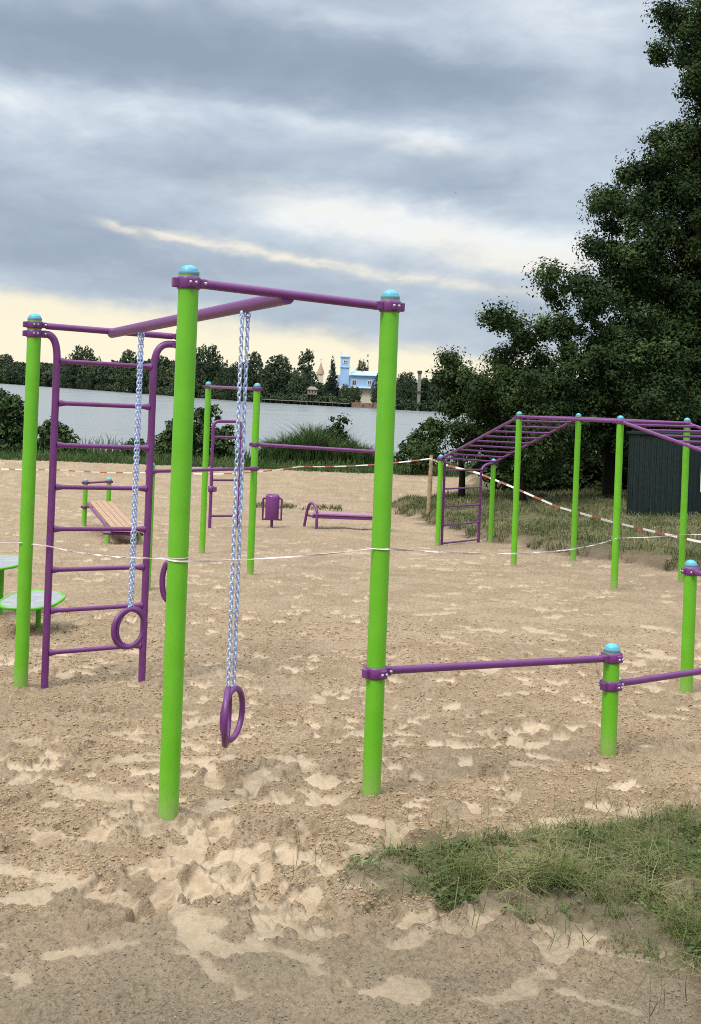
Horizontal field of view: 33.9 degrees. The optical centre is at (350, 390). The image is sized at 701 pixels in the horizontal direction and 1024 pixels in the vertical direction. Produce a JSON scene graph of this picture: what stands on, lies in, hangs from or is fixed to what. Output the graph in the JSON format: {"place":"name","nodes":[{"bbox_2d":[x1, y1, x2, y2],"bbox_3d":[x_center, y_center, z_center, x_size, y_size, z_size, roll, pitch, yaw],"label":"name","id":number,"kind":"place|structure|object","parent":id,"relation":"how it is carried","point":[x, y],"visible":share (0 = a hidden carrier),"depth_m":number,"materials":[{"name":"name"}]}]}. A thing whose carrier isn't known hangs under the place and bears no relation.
{"place":"outdoors","nodes":[
{"label":"outdoors","id":0,"kind":"place"},
{"bbox_2d":[0,383,482,464],"bbox_3d":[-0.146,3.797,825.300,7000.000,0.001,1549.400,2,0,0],"label":"lake water","id":1,"kind":"structure","parent":0,"point":[89,422],"depth_m":140.96,"materials":[{"name":"grey liquid"}]},
{"bbox_2d":[263,399,349,406],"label":"jetty","id":2,"kind":"object","parent":1,"relation":"in","point":[304,401],"visible":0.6,"depth_m":272.04,"materials":[{"name":"brown wood"}]},
{"bbox_2d":[317,359,323,382],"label":"church","id":3,"kind":"structure","parent":0,"point":[320,372],"depth_m":328.24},
{"bbox_2d":[0,387,700,1023],"bbox_3d":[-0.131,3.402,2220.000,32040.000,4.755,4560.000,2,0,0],"label":"ground","id":4,"kind":"structure","parent":0,"point":[560,591],"depth_m":5.76,"materials":[{"name":"beige sand"}]},
{"bbox_2d":[0,354,13,364],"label":"tree","id":5,"kind":"object","parent":4,"relation":"on","point":[7,358],"visible":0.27,"depth_m":696.20,"materials":[{"name":"green plant"}]},
{"bbox_2d":[0,555,18,614],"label":"step platform","id":6,"kind":"structure","parent":4,"relation":"on","point":[8,562],"depth_m":10.21,"materials":[{"name":"grey metal"}]},
{"bbox_2d":[4,361,22,382],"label":"tree","id":7,"kind":"object","parent":4,"relation":"on","point":[11,365],"visible":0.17,"depth_m":643.19,"materials":[{"name":"green plant"}]},
{"bbox_2d":[0,387,37,452],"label":"shore bush","id":8,"kind":"object","parent":4,"relation":"on","point":[11,407],"visible":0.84,"depth_m":48.23,"materials":[{"name":"green plant"}]},
{"bbox_2d":[19,365,25,383],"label":"tree","id":9,"kind":"object","parent":4,"relation":"on","point":[21,368],"visible":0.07,"depth_m":608.06,"materials":[{"name":"green plant"}]},
{"bbox_2d":[0,590,65,627],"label":"step platform","id":10,"kind":"structure","parent":4,"relation":"on","point":[8,602],"depth_m":9.34,"materials":[{"name":"grey metal"}]},
{"bbox_2d":[40,374,50,384],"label":"tree","id":11,"kind":"object","parent":4,"relation":"on","point":[45,380],"visible":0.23,"depth_m":547.77,"materials":[{"name":"green plant"}]},
{"bbox_2d":[39,362,52,382],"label":"tree","id":12,"kind":"object","parent":4,"relation":"on","point":[44,364],"visible":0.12,"depth_m":569.20,"materials":[{"name":"green plant"}]},
{"bbox_2d":[37,416,87,453],"bbox_3d":[-12.309,1.995,49.046,2.510,1.849,2.009,2,0,0],"label":"shore bush","id":13,"kind":"object","parent":4,"relation":"on","point":[65,434],"visible":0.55,"depth_m":48.52,"materials":[{"name":"green plant"}]},
{"bbox_2d":[60,368,69,385],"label":"tree","id":14,"kind":"object","parent":4,"relation":"on","point":[62,379],"visible":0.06,"depth_m":510.35,"materials":[{"name":"green plant"}]},
{"bbox_2d":[61,345,100,386],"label":"tree","id":15,"kind":"object","parent":4,"relation":"on","point":[84,354],"visible":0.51,"depth_m":494.34,"materials":[{"name":"green plant"}]},
{"bbox_2d":[84,366,99,387],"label":"tree","id":16,"kind":"object","parent":4,"relation":"on","point":[89,382],"visible":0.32,"depth_m":461.29,"materials":[{"name":"green plant"}]},
{"bbox_2d":[99,369,105,386],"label":"tree","id":17,"kind":"object","parent":4,"relation":"on","point":[102,377],"visible":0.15,"depth_m":448.41,"materials":[{"name":"green plant"}]},
{"bbox_2d":[81,478,143,543],"bbox_3d":[-3.976,2.151,19.061,0.662,1.127,3.586,2,0,-20],"label":"sit up bench","id":18,"kind":"object","parent":4,"relation":"on","point":[110,512],"visible":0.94,"depth_m":19.32,"materials":[{"name":"wood"}]},
{"bbox_2d":[113,349,136,388],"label":"tree","id":19,"kind":"object","parent":4,"relation":"on","point":[128,355],"visible":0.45,"depth_m":417.37,"materials":[{"name":"green plant"}]},
{"bbox_2d":[123,370,138,390],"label":"tree","id":20,"kind":"object","parent":4,"relation":"on","point":[130,385],"visible":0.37,"depth_m":397.51,"materials":[{"name":"green plant"}]},
{"bbox_2d":[111,438,155,455],"bbox_3d":[-9.263,2.477,48.806,2.247,1.120,1.293,2,0,28],"label":"shore bush","id":21,"kind":"object","parent":4,"relation":"on","point":[130,442],"visible":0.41,"depth_m":48.47,"materials":[{"name":"green plant"}]},
{"bbox_2d":[138,369,149,390],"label":"tree","id":22,"kind":"object","parent":4,"relation":"on","point":[144,378],"visible":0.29,"depth_m":387.59,"materials":[{"name":"green plant"}]},
{"bbox_2d":[145,418,172,457],"bbox_3d":[-7.804,2.123,49.218,1.862,1.928,2.561,2,0,44],"label":"shore bush","id":23,"kind":"object","parent":4,"relation":"on","point":[164,440],"visible":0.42,"depth_m":48.88,"materials":[{"name":"green plant"}]},
{"bbox_2d":[148,355,169,387],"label":"tree","id":24,"kind":"object","parent":4,"relation":"on","point":[162,366],"visible":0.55,"depth_m":372.27,"materials":[{"name":"green plant"}]},
{"bbox_2d":[169,373,174,390],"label":"tree","id":25,"kind":"object","parent":4,"relation":"on","point":[172,384],"visible":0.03,"depth_m":348.85,"materials":[{"name":"green plant"}]},
{"bbox_2d":[195,344,228,397],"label":"tree","id":26,"kind":"object","parent":4,"relation":"on","point":[209,364],"visible":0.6,"depth_m":326.90,"materials":[{"name":"green plant"}]},
{"bbox_2d":[192,404,245,460],"bbox_3d":[-5.891,1.835,48.137,3.004,2.636,2.215,2,0,0],"label":"shore bush","id":27,"kind":"object","parent":4,"relation":"on","point":[223,445],"visible":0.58,"depth_m":47.93,"materials":[{"name":"green plant"}]},
{"bbox_2d":[211,368,234,395],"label":"tree","id":28,"kind":"object","parent":4,"relation":"on","point":[218,381],"visible":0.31,"depth_m":310.10,"materials":[{"name":"green plant"}]},
{"bbox_2d":[208,420,242,528],"bbox_3d":[-2.293,1.642,21.093,0.637,2.216,0.135,2,0,-24],"label":"arched ladder","id":29,"kind":"object","parent":4,"relation":"on","point":[211,488],"visible":0.84,"depth_m":21.00,"materials":[{"name":"purple metal"}]},
{"bbox_2d":[222,361,244,397],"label":"tree","id":30,"kind":"object","parent":4,"relation":"on","point":[232,376],"visible":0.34,"depth_m":300.81,"materials":[{"name":"green plant"}]},
{"bbox_2d":[231,376,251,396],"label":"tree","id":31,"kind":"object","parent":4,"relation":"on","point":[235,390],"visible":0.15,"depth_m":295.66,"materials":[{"name":"green plant"}]},
{"bbox_2d":[239,351,265,392],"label":"tree","id":32,"kind":"object","parent":4,"relation":"on","point":[252,380],"visible":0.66,"depth_m":292.42,"materials":[{"name":"green plant"}]},
{"bbox_2d":[145,382,374,590],"bbox_3d":[-0.873,1.278,14.369,2.635,2.721,4.533,2,0,0],"label":"exercise rig","id":33,"kind":"object","parent":4,"relation":"on","point":[255,444],"visible":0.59,"depth_m":14.00,"materials":[{"name":"metal"}]},
{"bbox_2d":[260,378,277,392],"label":"tree","id":34,"kind":"object","parent":4,"relation":"on","point":[268,388],"visible":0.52,"depth_m":286.35,"materials":[{"name":"green plant"}]},
{"bbox_2d":[262,494,282,527],"bbox_3d":[-1.485,2.336,21.765,0.313,0.734,0.266,2,0,-39],"label":"litter bin","id":35,"kind":"object","parent":4,"relation":"on","point":[272,507],"visible":0.94,"depth_m":21.68,"materials":[{"name":"purple metal"}]},
{"bbox_2d":[5,379,542,412],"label":"bank undergrowth","id":36,"kind":"object","parent":4,"relation":"on","point":[401,403],"visible":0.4,"depth_m":279.66,"materials":[{"name":"green plant"}]},
{"bbox_2d":[255,354,296,393],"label":"tree","id":37,"kind":"object","parent":4,"relation":"on","point":[276,370],"visible":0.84,"depth_m":285.65,"materials":[{"name":"green plant"}]},
{"bbox_2d":[273,373,299,394],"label":"tree","id":38,"kind":"object","parent":4,"relation":"on","point":[279,389],"visible":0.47,"depth_m":284.96,"materials":[{"name":"green plant"}]},
{"bbox_2d":[0,359,593,398],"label":"wood","id":39,"kind":"object","parent":4,"relation":"on","point":[109,375],"visible":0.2,"depth_m":460.31,"materials":[{"name":"green plant"}]},
{"bbox_2d":[0,433,596,476],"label":"shore grass","id":40,"kind":"structure","parent":4,"relation":"on","point":[92,455],"depth_m":45.06,"materials":[{"name":"green plant"}]},
{"bbox_2d":[285,372,312,396],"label":"tree","id":41,"kind":"object","parent":4,"relation":"on","point":[295,382],"visible":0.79,"depth_m":278.42,"materials":[{"name":"green plant"}]},
{"bbox_2d":[256,500,342,510],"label":"sand weeds","id":42,"kind":"object","parent":4,"relation":"on","point":[323,507],"visible":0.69,"depth_m":27.36,"materials":[{"name":"green plant"}]},
{"bbox_2d":[293,348,318,394],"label":"tree","id":43,"kind":"object","parent":4,"relation":"on","point":[307,356],"visible":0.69,"depth_m":280.60,"materials":[{"name":"green plant"}]},
{"bbox_2d":[307,387,317,404],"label":"lake gazebo","id":44,"kind":"object","parent":4,"relation":"on","point":[313,391],"visible":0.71,"depth_m":270.56,"materials":[{"name":"grey stone"}]},
{"bbox_2d":[258,419,374,466],"bbox_3d":[-1.408,2.191,49.144,6.002,2.001,5.630,2,0,0],"label":"reed bed","id":45,"kind":"object","parent":4,"relation":"on","point":[311,437],"visible":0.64,"depth_m":47.62,"materials":[{"name":"green plant"}]},
{"bbox_2d":[310,384,323,395],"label":"tree","id":46,"kind":"object","parent":4,"relation":"on","point":[319,387],"visible":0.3,"depth_m":274.33,"materials":[{"name":"green plant"}]},
{"bbox_2d":[321,379,337,392],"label":"tree","id":47,"kind":"object","parent":4,"relation":"on","point":[324,386],"visible":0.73,"depth_m":270.26,"materials":[{"name":"green plant"}]},
{"bbox_2d":[322,356,339,400],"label":"conifer","id":48,"kind":"object","parent":4,"relation":"on","point":[332,383],"visible":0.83,"depth_m":269.30,"materials":[{"name":"green plant"}]},
{"bbox_2d":[303,502,372,528],"bbox_3d":[-0.093,2.477,22.233,1.690,0.605,0.416,2,0,0],"label":"park bench","id":49,"kind":"object","parent":4,"relation":"on","point":[317,514],"visible":0.55,"depth_m":22.06,"materials":[{"name":"purple metal"}]},
{"bbox_2d":[324,413,355,446],"bbox_3d":[-0.441,2.155,49.329,1.478,2.422,1.280,2,0,0],"label":"shore bush","id":50,"kind":"object","parent":4,"relation":"on","point":[340,432],"visible":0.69,"depth_m":49.26,"materials":[{"name":"green plant"}]},
{"bbox_2d":[338,384,349,401],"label":"tree","id":51,"kind":"object","parent":4,"relation":"on","point":[344,390],"visible":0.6,"depth_m":266.78,"materials":[{"name":"green plant"}]},
{"bbox_2d":[0,806,700,1023],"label":"soil crumbs","id":52,"kind":"object","parent":4,"relation":"on","point":[339,1000],"visible":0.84,"depth_m":3.47,"materials":[{"name":"beige sand"}]},
{"bbox_2d":[0,601,700,919],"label":"sand crumbs","id":53,"kind":"object","parent":4,"relation":"on","point":[194,799],"visible":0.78,"depth_m":5.99,"materials":[{"name":"beige sand"}]},
{"bbox_2d":[349,386,355,400],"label":"tree","id":54,"kind":"object","parent":4,"relation":"on","point":[352,393],"visible":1,"depth_m":262.46,"materials":[{"name":"green plant"}]},
{"bbox_2d":[336,353,377,402],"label":"blue house","id":55,"kind":"structure","parent":4,"relation":"on","point":[362,380],"depth_m":269.73,"materials":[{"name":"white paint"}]},
{"bbox_2d":[14,265,700,820],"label":"exercise rig","id":56,"kind":"object","parent":4,"relation":"on","point":[188,317],"visible":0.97,"depth_m":5.24,"materials":[{"name":"metal"}]},
{"bbox_2d":[111,332,145,649],"bbox_3d":[-1.297,0.598,6.886,0.029,1.908,0.254,2,0,42],"label":"gym ring","id":57,"kind":"object","parent":56,"relation":"hanging from","point":[117,643],"visible":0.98,"depth_m":6.88,"materials":[{"name":"metal"}]},
{"bbox_2d":[0,542,388,561],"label":"barrier tape","id":58,"kind":"object","parent":56,"relation":"attached to","point":[176,559],"visible":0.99,"depth_m":5.06,"materials":[{"name":"white plastic"}]},
{"bbox_2d":[221,310,244,747],"bbox_3d":[-0.551,0.654,5.445,0.029,2.069,0.289,2,0,-2],"label":"gym ring","id":59,"kind":"object","parent":56,"relation":"hanging from","point":[226,718],"visible":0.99,"depth_m":5.44,"materials":[{"name":"metal"}]},
{"bbox_2d":[220,312,250,742],"bbox_3d":[-0.526,0.647,5.471,0.029,2.052,0.266,2,0,17],"label":"gym ring","id":60,"kind":"object","parent":56,"relation":"hanging from","point":[241,696],"visible":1,"depth_m":5.47,"materials":[{"name":"metal"}]},
{"bbox_2d":[389,534,700,553],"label":"barrier tape","id":61,"kind":"object","parent":56,"relation":"attached to","point":[400,549],"visible":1,"depth_m":7.30,"materials":[{"name":"plastic"}]},
{"bbox_2d":[354,387,361,402],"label":"tree","id":62,"kind":"object","parent":4,"relation":"on","point":[358,395],"visible":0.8,"depth_m":265.20,"materials":[{"name":"green plant"}]},
{"bbox_2d":[356,359,366,370],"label":"tree","id":63,"kind":"object","parent":4,"relation":"on","point":[361,364],"visible":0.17,"depth_m":284.32,"materials":[{"name":"green plant"}]},
{"bbox_2d":[351,402,376,408],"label":"embankment wall","id":64,"kind":"structure","parent":4,"relation":"on","point":[368,405],"depth_m":257.74,"materials":[{"name":"brick"}]},
{"bbox_2d":[370,390,376,401],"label":"tree","id":65,"kind":"object","parent":4,"relation":"on","point":[375,399],"visible":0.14,"depth_m":255.91,"materials":[{"name":"green plant"}]},
{"bbox_2d":[370,373,377,402],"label":"tree","id":66,"kind":"object","parent":4,"relation":"on","point":[375,385],"visible":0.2,"depth_m":256.23,"materials":[{"name":"green plant"}]},
{"bbox_2d":[396,379,416,399],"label":"tree","id":67,"kind":"object","parent":4,"relation":"on","point":[408,391],"visible":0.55,"depth_m":253.36,"materials":[{"name":"green plant"}]},
{"bbox_2d":[396,371,417,399],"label":"tree","id":68,"kind":"object","parent":4,"relation":"on","point":[405,376],"visible":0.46,"depth_m":255.18,"materials":[{"name":"green plant"}]},
{"bbox_2d":[415,371,422,410],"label":"stone pillar","id":69,"kind":"structure","parent":4,"relation":"on","point":[418,391],"depth_m":245.05,"materials":[{"name":"grey stone"}]},
{"bbox_2d":[393,416,449,473],"bbox_3d":[2.710,2.210,43.960,2.139,2.479,1.897,2,0,-23],"label":"shore bush","id":70,"kind":"object","parent":4,"relation":"on","point":[416,435],"visible":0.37,"depth_m":43.62,"materials":[{"name":"green plant"}]},
{"bbox_2d":[412,377,431,401],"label":"tree","id":71,"kind":"object","parent":4,"relation":"on","point":[424,387],"visible":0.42,"depth_m":248.32,"materials":[{"name":"green plant"}]},
{"bbox_2d":[426,455,432,514],"bbox_3d":[1.791,2.248,26.014,0.103,1.581,0.195,2,0,26],"label":"wooden stake","id":72,"kind":"object","parent":4,"relation":"on","point":[429,490],"visible":0.71,"depth_m":25.99,"materials":[{"name":"brown wood"}]},
{"bbox_2d":[0,458,430,474],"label":"barrier tape","id":73,"kind":"object","parent":72,"relation":"attached to","point":[229,473],"visible":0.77,"depth_m":26.78,"materials":[{"name":"plastic"}]},
{"bbox_2d":[426,384,448,405],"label":"tree","id":74,"kind":"object","parent":4,"relation":"on","point":[434,393],"visible":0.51,"depth_m":242.69,"materials":[{"name":"green plant"}]},
{"bbox_2d":[405,345,514,498],"bbox_3d":[2.980,0.950,30.108,3.080,4.237,2.489,2,0,-31],"label":"broadleaf tree","id":75,"kind":"object","parent":4,"relation":"on","point":[447,376],"visible":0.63,"depth_m":29.46,"materials":[{"name":"green plant"}]},
{"bbox_2d":[275,770,700,1023],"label":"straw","id":76,"kind":"object","parent":4,"relation":"on","point":[315,859],"visible":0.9,"depth_m":4.18,"materials":[{"name":"green plant"}]},
{"bbox_2d":[458,296,586,502],"bbox_3d":[4.096,0.362,27.880,3.168,5.238,2.616,2,0,35],"label":"broadleaf tree","id":77,"kind":"object","parent":4,"relation":"on","point":[510,402],"visible":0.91,"depth_m":27.58,"materials":[{"name":"green plant"}]},
{"bbox_2d":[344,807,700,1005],"bbox_3d":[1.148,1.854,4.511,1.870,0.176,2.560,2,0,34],"label":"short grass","id":78,"kind":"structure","parent":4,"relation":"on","point":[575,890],"depth_m":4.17,"materials":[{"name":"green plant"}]},
{"bbox_2d":[347,804,700,955],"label":"weeds","id":79,"kind":"object","parent":4,"relation":"on","point":[511,907],"visible":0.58,"depth_m":4.30,"materials":[{"name":"green plant"}]},
{"bbox_2d":[478,411,649,492],"bbox_3d":[8.381,1.537,33.498,9.251,3.338,4.424,2,0,0],"label":"dark shrub","id":80,"kind":"object","parent":4,"relation":"on","point":[590,477],"visible":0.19,"depth_m":33.34,"materials":[{"name":"green plant"}]},
{"bbox_2d":[435,411,700,588],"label":"monkey bars","id":81,"kind":"object","parent":4,"relation":"on","point":[686,425],"visible":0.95,"depth_m":16.23,"materials":[{"name":"metal"}]},
{"bbox_2d":[431,458,700,542],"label":"barrier tape","id":82,"kind":"object","parent":81,"relation":"attached to","point":[636,527],"visible":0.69,"depth_m":20.31,"materials":[{"name":"plastic"}]},
{"bbox_2d":[490,260,700,481],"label":"broadleaf tree","id":83,"kind":"object","parent":4,"relation":"on","point":[666,263],"visible":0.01,"depth_m":36.14,"materials":[{"name":"green plant"}]},
{"bbox_2d":[521,256,700,498],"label":"broadleaf tree","id":84,"kind":"object","parent":4,"relation":"on","point":[614,345],"visible":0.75,"depth_m":28.32,"materials":[{"name":"green plant"}]},
{"bbox_2d":[572,0,700,427],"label":"broadleaf tree","id":85,"kind":"object","parent":4,"relation":"on","point":[639,261],"visible":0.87,"depth_m":30.45,"materials":[{"name":"green plant"}]},
{"bbox_2d":[626,431,700,516],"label":"metal shed","id":86,"kind":"structure","parent":4,"relation":"on","point":[654,480],"depth_m":23.84,"materials":[{"name":"grey paint"}]},
{"bbox_2d":[0,0,700,387],"label":"sky","id":87,"kind":"structure","parent":0,"point":[326,147],"materials":[{"name":"grey"}]},
{"bbox_2d":[336,786,700,1008],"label":"grass","id":88,"kind":"structure","parent":0,"point":[558,865],"depth_m":4.31,"materials":[{"name":"green plant"}]},
{"bbox_2d":[392,485,700,570],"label":"bank grass","id":89,"kind":"structure","parent":0,"point":[484,524],"depth_m":23.00,"materials":[{"name":"green plant"}]}
]}

